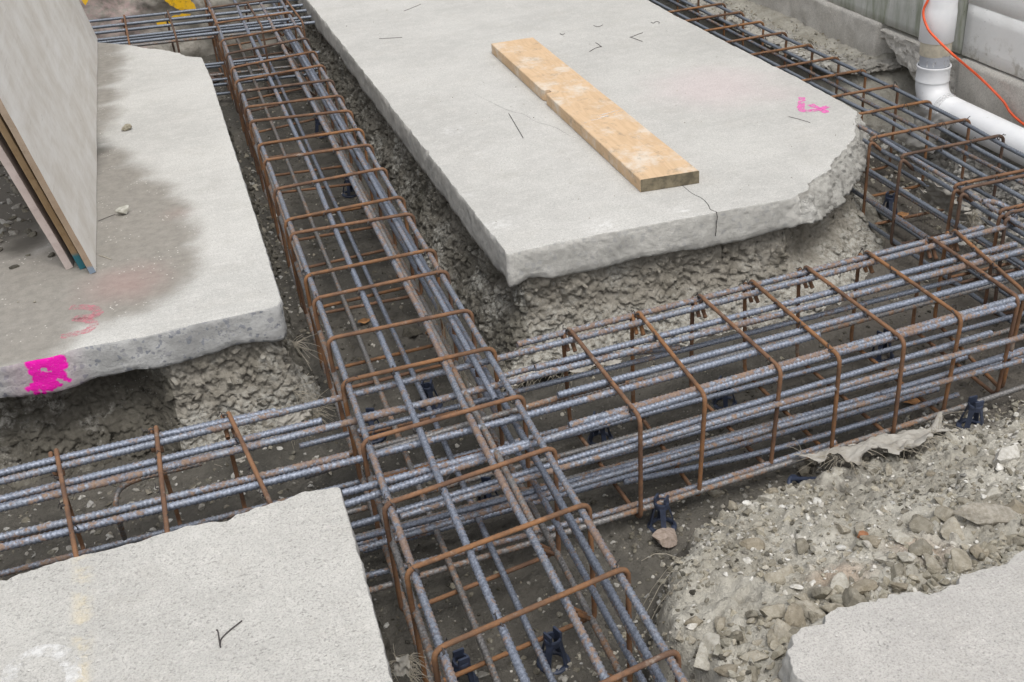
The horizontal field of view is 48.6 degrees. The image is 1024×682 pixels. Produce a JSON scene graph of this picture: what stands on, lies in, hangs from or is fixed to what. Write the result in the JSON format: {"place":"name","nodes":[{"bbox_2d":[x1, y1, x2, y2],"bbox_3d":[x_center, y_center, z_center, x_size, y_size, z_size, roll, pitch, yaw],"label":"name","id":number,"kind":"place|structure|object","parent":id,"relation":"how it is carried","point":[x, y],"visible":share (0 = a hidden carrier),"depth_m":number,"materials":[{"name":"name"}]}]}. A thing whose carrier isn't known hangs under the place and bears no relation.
{"place":"outdoors","nodes":[
{"label":"outdoors","id":0,"kind":"place"},
{"bbox_2d":[0,0,1023,681],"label":"ground","id":1,"kind":"structure","parent":0,"point":[740,594],"depth_m":3.51,"materials":[{"name":"gravel"}]},
{"bbox_2d":[0,42,286,397],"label":"concrete slab","id":2,"kind":"structure","parent":1,"relation":"on","point":[168,166],"depth_m":4.05,"materials":[{"name":"grey concrete"}]},
{"bbox_2d":[0,162,54,269],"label":"gravel","id":3,"kind":"structure","parent":2,"relation":"on","point":[3,222],"depth_m":4.41,"materials":[{"name":"gravel"}]},
{"bbox_2d":[0,132,73,268],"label":"plywood sheet","id":4,"kind":"object","parent":2,"relation":"on","point":[13,168],"visible":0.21,"depth_m":3.89,"materials":[{"name":"wood"}]},
{"bbox_2d":[0,113,85,269],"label":"plywood sheet","id":5,"kind":"object","parent":2,"relation":"on","point":[8,136],"visible":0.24,"depth_m":3.83,"materials":[{"name":"wood"}]},
{"bbox_2d":[0,0,97,273],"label":"plywood sheet","id":6,"kind":"object","parent":2,"relation":"on","point":[48,76],"visible":1,"depth_m":4.40,"materials":[{"name":"wood"}]},
{"bbox_2d":[115,205,128,213],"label":"stone","id":7,"kind":"object","parent":2,"relation":"on","point":[122,209],"visible":1,"depth_m":4.39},
{"bbox_2d":[0,122,320,489],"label":"earth bank","id":8,"kind":"structure","parent":1,"relation":"on","point":[243,378],"depth_m":3.74,"materials":[{"name":"soil"}]},
{"bbox_2d":[282,331,323,370],"bbox_3d":[-0.695,0.010,3.842,0.122,0.128,0.122,10,34,24],"label":"thread tuft","id":9,"kind":"object","parent":8,"relation":"attached to","point":[295,344],"visible":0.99,"depth_m":3.82,"materials":[{"name":"fabric"}]},
{"bbox_2d":[79,0,297,57],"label":"concrete wall","id":10,"kind":"structure","parent":1,"relation":"on","point":[97,9],"depth_m":7.72,"materials":[{"name":"concrete"}]},
{"bbox_2d":[89,0,323,95],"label":"reinforcing cage","id":11,"kind":"object","parent":1,"relation":"on","point":[186,34],"visible":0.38,"depth_m":7.09,"materials":[{"name":"metal"}]},
{"bbox_2d":[266,389,336,447],"bbox_3d":[-0.692,0.283,3.801,0.127,0.168,0.280,24,41,39],"label":"torn sack","id":12,"kind":"object","parent":1,"relation":"on","point":[292,418],"visible":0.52,"depth_m":3.79,"materials":[{"name":"fabric"}]},
{"bbox_2d":[293,373,335,418],"bbox_3d":[-0.652,0.195,3.794,0.147,0.195,0.123,-13,31,-13],"label":"thread tuft","id":13,"kind":"object","parent":1,"relation":"on","point":[299,396],"visible":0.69,"depth_m":3.79,"materials":[{"name":"fabric"}]},
{"bbox_2d":[315,118,326,137],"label":"rebar chair","id":14,"kind":"object","parent":1,"relation":"on","point":[317,123],"visible":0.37,"depth_m":6.32,"materials":[{"name":"black plastic"}]},
{"bbox_2d":[342,177,356,197],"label":"rebar chair","id":15,"kind":"object","parent":1,"relation":"on","point":[349,190],"visible":0.61,"depth_m":5.56,"materials":[{"name":"black plastic"}]},
{"bbox_2d":[361,408,386,443],"bbox_3d":[-0.466,0.276,3.752,0.086,0.106,0.086,-1,27,14],"label":"rebar chair","id":16,"kind":"object","parent":1,"relation":"on","point":[376,441],"visible":0.21,"depth_m":3.74,"materials":[{"name":"black plastic"}]},
{"bbox_2d":[376,616,390,658],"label":"earth bank","id":17,"kind":"structure","parent":1,"relation":"on","point":[386,642],"depth_m":2.93,"materials":[{"name":"soil"}]},
{"bbox_2d":[0,487,392,681],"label":"concrete slab","id":18,"kind":"structure","parent":17,"relation":"on","point":[285,581],"depth_m":2.47,"materials":[{"name":"grey concrete"}]},
{"bbox_2d":[216,620,241,647],"bbox_3d":[-0.608,0.614,2.395,0.040,0.003,0.081,8,33,21],"label":"wire offcut","id":19,"kind":"object","parent":18,"relation":"on","point":[219,639],"visible":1,"depth_m":2.39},
{"bbox_2d":[389,644,433,681],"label":"torn sack","id":20,"kind":"object","parent":1,"relation":"on","point":[404,665],"visible":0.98,"depth_m":2.63,"materials":[{"name":"fabric"}]},
{"bbox_2d":[402,327,422,337],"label":"stone","id":21,"kind":"object","parent":1,"relation":"on","point":[408,332],"visible":1,"depth_m":4.34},
{"bbox_2d":[418,379,442,410],"bbox_3d":[-0.286,0.182,3.877,0.086,0.106,0.086,-3,32,5],"label":"rebar chair","id":22,"kind":"object","parent":1,"relation":"on","point":[428,388],"visible":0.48,"depth_m":3.86,"materials":[{"name":"black plastic"}]},
{"bbox_2d":[204,0,687,681],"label":"reinforcing cage","id":23,"kind":"object","parent":1,"relation":"on","point":[486,438],"visible":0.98,"depth_m":3.33,"materials":[{"name":"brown metal"}]},
{"bbox_2d":[450,362,473,410],"bbox_3d":[-0.143,0.165,3.723,0.113,0.191,0.127,-8,31,-6],"label":"thread tuft","id":24,"kind":"object","parent":23,"relation":"hanging from","point":[463,376],"visible":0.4,"depth_m":3.72,"materials":[{"name":"fabric"}]},
{"bbox_2d":[452,647,478,681],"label":"rebar chair","id":25,"kind":"object","parent":1,"relation":"on","point":[460,656],"visible":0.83,"depth_m":2.75,"materials":[{"name":"black plastic"}]},
{"bbox_2d":[478,476,498,500],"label":"rebar chair","id":26,"kind":"object","parent":1,"relation":"on","point":[484,479],"visible":0.15,"depth_m":3.38,"materials":[{"name":"black plastic"}]},
{"bbox_2d":[0,198,1023,593],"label":"reinforcing cage","id":27,"kind":"object","parent":1,"relation":"on","point":[638,470],"visible":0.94,"depth_m":3.31,"materials":[{"name":"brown metal"}]},
{"bbox_2d":[536,626,569,674],"bbox_3d":[0.102,0.762,2.813,0.086,0.106,0.086,-23,36,-30],"label":"rebar chair","id":28,"kind":"object","parent":1,"relation":"on","point":[556,647],"visible":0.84,"depth_m":2.80,"materials":[{"name":"black plastic"}]},
{"bbox_2d":[493,354,652,404],"bbox_3d":[0.235,0.123,4.034,0.699,0.168,0.202,-13,31,-13],"label":"torn sack","id":29,"kind":"object","parent":1,"relation":"on","point":[606,363],"visible":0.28,"depth_m":4.01,"materials":[{"name":"fabric"}]},
{"bbox_2d":[298,0,870,286],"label":"concrete slab","id":30,"kind":"structure","parent":1,"relation":"on","point":[541,213],"depth_m":4.84,"materials":[{"name":"grey concrete"}]},
{"bbox_2d":[0,10,867,302],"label":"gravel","id":31,"kind":"structure","parent":30,"relation":"on","point":[440,68],"depth_m":4.82,"materials":[{"name":"gravel"}]},
{"bbox_2d":[491,37,698,191],"bbox_3d":[0.298,-1.071,5.078,0.231,0.054,2.043,-12,31,-12],"label":"timber plank","id":32,"kind":"object","parent":30,"relation":"on","point":[635,153],"visible":1,"depth_m":4.79,"materials":[{"name":"yellow wood"}]},
{"bbox_2d":[293,2,889,371],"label":"earth bank","id":33,"kind":"structure","parent":1,"relation":"on","point":[506,317],"depth_m":4.23,"materials":[{"name":"soil"}]},
{"bbox_2d":[587,411,612,444],"bbox_3d":[0.282,0.278,3.650,0.086,0.106,0.086,0,31,11],"label":"rebar chair","id":34,"kind":"object","parent":1,"relation":"on","point":[603,433],"visible":0.3,"depth_m":3.66,"materials":[{"name":"black plastic"}]},
{"bbox_2d":[647,493,676,532],"bbox_3d":[0.430,0.491,3.257,0.086,0.106,0.086,8,29,25],"label":"rebar chair","id":35,"kind":"object","parent":1,"relation":"on","point":[661,514],"visible":0.89,"depth_m":3.25,"materials":[{"name":"black plastic"}]},
{"bbox_2d":[652,527,677,547],"bbox_3d":[0.442,0.549,3.206,0.073,0.033,0.113,26,27,25],"label":"stone","id":36,"kind":"object","parent":1,"relation":"on","point":[666,537],"visible":1,"depth_m":3.18,"materials":[{"name":"stone"}]},
{"bbox_2d":[675,631,683,642],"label":"stone","id":37,"kind":"object","parent":1,"relation":"on","point":[678,638],"visible":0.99,"depth_m":2.52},
{"bbox_2d":[634,553,729,638],"bbox_3d":[0.428,0.715,2.680,0.155,0.284,0.494,-13,31,-13],"label":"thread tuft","id":38,"kind":"object","parent":1,"relation":"on","point":[660,585],"visible":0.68,"depth_m":2.79,"materials":[{"name":"fabric"}]},
{"bbox_2d":[684,616,702,625],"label":"stone","id":39,"kind":"object","parent":1,"relation":"on","point":[696,619],"visible":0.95,"depth_m":2.56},
{"bbox_2d":[702,631,720,654],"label":"stone","id":40,"kind":"object","parent":1,"relation":"on","point":[710,640],"visible":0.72,"depth_m":2.44,"materials":[{"name":"stone"}]},
{"bbox_2d":[707,489,724,497],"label":"stone","id":41,"kind":"object","parent":1,"relation":"on","point":[714,493],"visible":0.98,"depth_m":3.37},
{"bbox_2d":[714,616,725,630],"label":"stone","id":42,"kind":"object","parent":1,"relation":"on","point":[719,621],"visible":0.91,"depth_m":2.53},
{"bbox_2d":[712,375,736,409],"bbox_3d":[0.710,0.170,3.793,0.086,0.106,0.086,12,38,28],"label":"rebar chair","id":43,"kind":"object","parent":1,"relation":"on","point":[725,401],"visible":0.34,"depth_m":3.80,"materials":[{"name":"black plastic"}]},
{"bbox_2d":[713,664,737,677],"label":"stone","id":44,"kind":"object","parent":1,"relation":"on","point":[722,670],"visible":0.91,"depth_m":2.32,"materials":[{"name":"stone"}]},
{"bbox_2d":[728,500,737,510],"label":"stone","id":45,"kind":"object","parent":1,"relation":"on","point":[732,505],"visible":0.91,"depth_m":3.15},
{"bbox_2d":[739,538,764,549],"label":"stone","id":46,"kind":"object","parent":1,"relation":"on","point":[756,543],"visible":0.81,"depth_m":2.83,"materials":[{"name":"stone"}]},
{"bbox_2d":[757,494,774,501],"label":"stone","id":47,"kind":"object","parent":1,"relation":"on","point":[767,497],"visible":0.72,"depth_m":3.15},
{"bbox_2d":[766,628,777,646],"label":"stone","id":48,"kind":"object","parent":1,"relation":"on","point":[770,635],"visible":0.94,"depth_m":2.42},
{"bbox_2d":[759,603,785,619],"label":"stone","id":49,"kind":"object","parent":1,"relation":"on","point":[776,611],"visible":0.84,"depth_m":2.50,"materials":[{"name":"stone"}]},
{"bbox_2d":[766,487,778,493],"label":"stone","id":50,"kind":"object","parent":1,"relation":"on","point":[771,490],"visible":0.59,"depth_m":3.20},
{"bbox_2d":[764,571,785,584],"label":"stone","id":51,"kind":"object","parent":1,"relation":"on","point":[777,577],"visible":0.75,"depth_m":2.65,"materials":[{"name":"stone"}]},
{"bbox_2d":[774,618,791,642],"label":"stone","id":52,"kind":"object","parent":1,"relation":"on","point":[781,628],"visible":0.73,"depth_m":2.42,"materials":[{"name":"stone"}]},
{"bbox_2d":[776,565,794,576],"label":"stone","id":53,"kind":"object","parent":1,"relation":"on","point":[787,570],"visible":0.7,"depth_m":2.68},
{"bbox_2d":[679,0,904,75],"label":"earth bank","id":54,"kind":"structure","parent":1,"relation":"on","point":[892,65],"depth_m":6.06,"materials":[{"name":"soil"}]},
{"bbox_2d":[789,626,800,634],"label":"stone","id":55,"kind":"object","parent":1,"relation":"on","point":[793,630],"visible":0.34,"depth_m":2.42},
{"bbox_2d":[784,603,806,626],"bbox_3d":[0.612,0.601,2.473,0.053,0.041,0.060,-7,31,-4],"label":"stone","id":56,"kind":"object","parent":1,"relation":"on","point":[794,616],"visible":0.81,"depth_m":2.46,"materials":[{"name":"stone"}]},
{"bbox_2d":[787,474,815,483],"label":"rebar chair","id":57,"kind":"object","parent":1,"relation":"on","point":[793,477],"visible":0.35,"depth_m":3.35,"materials":[{"name":"black plastic"}]},
{"bbox_2d":[794,593,809,600],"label":"stone","id":58,"kind":"object","parent":1,"relation":"on","point":[802,596],"visible":0.59,"depth_m":2.54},
{"bbox_2d":[795,538,809,553],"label":"stone","id":59,"kind":"object","parent":1,"relation":"on","point":[803,545],"visible":1,"depth_m":2.79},
{"bbox_2d":[798,465,810,476],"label":"stone","id":60,"kind":"object","parent":1,"relation":"on","point":[804,472],"visible":0.91,"depth_m":3.45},
{"bbox_2d":[810,544,824,555],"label":"stone","id":61,"kind":"object","parent":1,"relation":"on","point":[816,550],"visible":1,"depth_m":2.77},
{"bbox_2d":[810,586,832,598],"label":"stone","id":62,"kind":"object","parent":1,"relation":"on","point":[821,592],"visible":0.99,"depth_m":2.54,"materials":[{"name":"stone"}]},
{"bbox_2d":[649,0,1023,332],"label":"reinforcing cage","id":63,"kind":"object","parent":1,"relation":"on","point":[959,191],"visible":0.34,"depth_m":4.66,"materials":[{"name":"grey metal"}]},
{"bbox_2d":[831,466,842,475],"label":"stone","id":64,"kind":"object","parent":1,"relation":"on","point":[835,470],"visible":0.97,"depth_m":3.29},
{"bbox_2d":[836,524,850,533],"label":"stone","id":65,"kind":"object","parent":1,"relation":"on","point":[841,528],"visible":1,"depth_m":2.82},
{"bbox_2d":[748,0,968,94],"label":"concrete wall","id":66,"kind":"structure","parent":1,"relation":"on","point":[874,28],"depth_m":5.83,"materials":[{"name":"concrete"}]},
{"bbox_2d":[855,521,864,534],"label":"stone","id":67,"kind":"object","parent":1,"relation":"on","point":[859,526],"visible":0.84,"depth_m":2.81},
{"bbox_2d":[860,535,881,547],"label":"stone","id":68,"kind":"object","parent":1,"relation":"on","point":[874,540],"visible":0.82,"depth_m":2.75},
{"bbox_2d":[874,555,886,562],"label":"stone","id":69,"kind":"object","parent":1,"relation":"on","point":[880,559],"visible":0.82,"depth_m":2.64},
{"bbox_2d":[872,328,893,362],"bbox_3d":[1.290,0.012,3.945,0.086,0.106,0.086,-17,30,-22],"label":"rebar chair","id":70,"kind":"object","parent":1,"relation":"on","point":[878,358],"visible":0.27,"depth_m":3.94,"materials":[{"name":"black plastic"}]},
{"bbox_2d":[885,463,891,475],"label":"stone","id":71,"kind":"object","parent":1,"relation":"on","point":[888,469],"visible":1,"depth_m":3.28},
{"bbox_2d":[882,191,897,214],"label":"rebar chair","id":72,"kind":"object","parent":1,"relation":"on","point":[889,199],"visible":0.54,"depth_m":4.90,"materials":[{"name":"black plastic"}]},
{"bbox_2d":[890,563,902,580],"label":"stone","id":73,"kind":"object","parent":1,"relation":"on","point":[896,570],"visible":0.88,"depth_m":2.57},
{"bbox_2d":[890,582,907,590],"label":"stone","id":74,"kind":"object","parent":1,"relation":"on","point":[902,586],"visible":1,"depth_m":2.53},
{"bbox_2d":[895,477,904,486],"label":"stone","id":75,"kind":"object","parent":1,"relation":"on","point":[899,481],"visible":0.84,"depth_m":3.16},
{"bbox_2d":[892,529,913,544],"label":"stone","id":76,"kind":"object","parent":1,"relation":"on","point":[898,536],"visible":0.97,"depth_m":2.75,"materials":[{"name":"stone"}]},
{"bbox_2d":[897,552,917,562],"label":"stone","id":77,"kind":"object","parent":1,"relation":"on","point":[904,557],"visible":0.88,"depth_m":2.62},
{"bbox_2d":[903,393,919,404],"bbox_3d":[1.305,0.191,3.705,0.110,0.017,0.050,-15,47,-39],"label":"leaf","id":78,"kind":"object","parent":1,"relation":"on","point":[915,401],"visible":0.44,"depth_m":3.70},
{"bbox_2d":[908,538,932,556],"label":"stone","id":79,"kind":"object","parent":1,"relation":"on","point":[919,547],"visible":0.71,"depth_m":2.64,"materials":[{"name":"stone"}]},
{"bbox_2d":[909,514,933,533],"bbox_3d":[1.019,0.459,2.811,0.065,0.038,0.061,14,35,28],"label":"stone","id":80,"kind":"object","parent":1,"relation":"on","point":[918,523],"visible":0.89,"depth_m":2.80,"materials":[{"name":"stone"}]},
{"bbox_2d":[896,106,955,153],"bbox_3d":[1.854,-0.958,5.120,0.046,0.200,0.355,-20,34,-24],"label":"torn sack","id":81,"kind":"object","parent":1,"relation":"on","point":[936,118],"visible":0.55,"depth_m":5.11,"materials":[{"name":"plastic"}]},
{"bbox_2d":[933,497,944,505],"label":"stone","id":82,"kind":"object","parent":1,"relation":"on","point":[939,500],"visible":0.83,"depth_m":2.89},
{"bbox_2d":[934,506,954,521],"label":"stone","id":83,"kind":"object","parent":1,"relation":"on","point":[943,513],"visible":0.87,"depth_m":2.80,"materials":[{"name":"stone"}]},
{"bbox_2d":[904,179,987,244],"bbox_3d":[1.784,-0.531,4.602,0.174,0.239,0.484,-13,31,-13],"label":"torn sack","id":84,"kind":"object","parent":1,"relation":"on","point":[936,195],"visible":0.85,"depth_m":4.58,"materials":[{"name":"fabric"}]},
{"bbox_2d":[940,516,964,540],"bbox_3d":[1.067,0.465,2.751,0.052,0.036,0.065,-21,38,-2],"label":"stone","id":85,"kind":"object","parent":1,"relation":"on","point":[950,525],"visible":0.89,"depth_m":2.75,"materials":[{"name":"stone"}]},
{"bbox_2d":[946,431,959,444],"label":"stone","id":86,"kind":"object","parent":1,"relation":"on","point":[950,435],"visible":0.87,"depth_m":3.37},
{"bbox_2d":[956,497,972,504],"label":"stone","id":87,"kind":"object","parent":1,"relation":"on","point":[962,501],"visible":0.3,"depth_m":2.83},
{"bbox_2d":[956,395,983,428],"bbox_3d":[1.409,0.222,3.462,0.086,0.106,0.086,-12,32,-15],"label":"rebar chair","id":88,"kind":"object","parent":1,"relation":"on","point":[974,406],"visible":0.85,"depth_m":3.45,"materials":[{"name":"black plastic"}]},
{"bbox_2d":[963,445,977,456],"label":"stone","id":89,"kind":"object","parent":1,"relation":"on","point":[972,449],"visible":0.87,"depth_m":3.27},
{"bbox_2d":[925,129,1023,248],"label":"earth bank","id":90,"kind":"structure","parent":1,"relation":"on","point":[946,163],"depth_m":4.91,"materials":[{"name":"soil"}]},
{"bbox_2d":[915,0,1023,165],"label":"drain pipe","id":91,"kind":"object","parent":90,"relation":"on","point":[933,70],"visible":0.84,"depth_m":4.99,"materials":[{"name":"white plastic"}]},
{"bbox_2d":[922,0,1023,125],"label":"cable","id":92,"kind":"object","parent":90,"relation":"on","point":[968,67],"visible":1,"depth_m":4.96,"materials":[{"name":"plastic"}]},
{"bbox_2d":[953,503,1023,525],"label":"stone","id":93,"kind":"object","parent":1,"relation":"on","point":[986,514],"visible":0.94,"depth_m":2.75,"materials":[{"name":"stone"}]},
{"bbox_2d":[954,0,1023,127],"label":"block wall","id":94,"kind":"structure","parent":1,"relation":"on","point":[993,47],"depth_m":5.02,"materials":[{"name":"concrete"}]},
{"bbox_2d":[983,486,1001,499],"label":"stone","id":95,"kind":"object","parent":1,"relation":"on","point":[994,493],"visible":0.89,"depth_m":2.87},
{"bbox_2d":[992,445,1020,465],"bbox_3d":[1.368,0.331,3.152,0.091,0.075,0.063,-12,31,-13],"label":"stone","id":96,"kind":"object","parent":1,"relation":"on","point":[1006,455],"visible":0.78,"depth_m":3.12,"materials":[{"name":"stone"}]},
{"bbox_2d":[1004,499,1023,513],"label":"stone","id":97,"kind":"object","parent":1,"relation":"on","point":[1015,505],"visible":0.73,"depth_m":2.78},
{"bbox_2d":[617,396,1023,681],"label":"gravel","id":98,"kind":"structure","parent":0,"point":[836,593],"depth_m":2.72,"materials":[{"name":"gravel"}]},
{"bbox_2d":[693,642,709,670],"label":"stone","id":99,"kind":"object","parent":98,"relation":"on","point":[701,662],"visible":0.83,"depth_m":2.40,"materials":[{"name":"stone"}]},
{"bbox_2d":[728,630,742,642],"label":"stone","id":100,"kind":"object","parent":98,"relation":"on","point":[737,635],"visible":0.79,"depth_m":2.45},
{"bbox_2d":[739,651,768,661],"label":"stone","id":101,"kind":"object","parent":98,"relation":"on","point":[755,656],"visible":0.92,"depth_m":2.35,"materials":[{"name":"stone"}]},
{"bbox_2d":[794,600,825,619],"bbox_3d":[0.657,0.595,2.490,0.041,0.040,0.081,-24,35,-29],"label":"stone","id":102,"kind":"object","parent":98,"relation":"on","point":[807,606],"visible":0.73,"depth_m":2.48,"materials":[{"name":"stone"}]},
{"bbox_2d":[820,603,843,612],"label":"stone","id":103,"kind":"object","parent":98,"relation":"on","point":[829,607],"visible":0.58,"depth_m":2.47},
{"bbox_2d":[830,572,849,589],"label":"stone","id":104,"kind":"object","parent":98,"relation":"on","point":[840,578],"visible":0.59,"depth_m":2.58,"materials":[{"name":"stone"}]},
{"bbox_2d":[842,587,866,606],"bbox_3d":[0.748,0.576,2.491,0.057,0.053,0.043,16,36,31],"label":"stone","id":105,"kind":"object","parent":98,"relation":"on","point":[851,596],"visible":0.57,"depth_m":2.48,"materials":[{"name":"stone"}]},
{"bbox_2d":[849,578,877,594],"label":"stone","id":106,"kind":"object","parent":98,"relation":"on","point":[862,586],"visible":0.83,"depth_m":2.54,"materials":[{"name":"stone"}]},
{"bbox_2d":[787,410,964,479],"bbox_3d":[1.130,0.345,3.365,0.580,0.180,0.255,-13,31,-13],"label":"torn sack","id":107,"kind":"object","parent":98,"relation":"on","point":[898,443],"visible":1,"depth_m":3.34,"materials":[{"name":"fabric"}]},
{"bbox_2d":[923,553,942,574],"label":"stone","id":108,"kind":"object","parent":98,"relation":"on","point":[932,560],"visible":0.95,"depth_m":2.60,"materials":[{"name":"stone"}]},
{"bbox_2d":[950,548,971,572],"bbox_3d":[1.028,0.507,2.596,0.046,0.042,0.075,1,31,10],"label":"stone","id":109,"kind":"object","parent":98,"relation":"on","point":[961,560],"visible":0.94,"depth_m":2.58,"materials":[{"name":"stone"}]},
{"bbox_2d":[969,545,988,560],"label":"stone","id":110,"kind":"object","parent":98,"relation":"on","point":[976,550],"visible":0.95,"depth_m":2.63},
{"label":"earth bank","id":111,"kind":"structure","parent":0,"visible":0},
{"bbox_2d":[778,550,1023,681],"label":"concrete slab","id":112,"kind":"structure","parent":111,"relation":"on","point":[969,627],"depth_m":2.25,"materials":[{"name":"concrete"}]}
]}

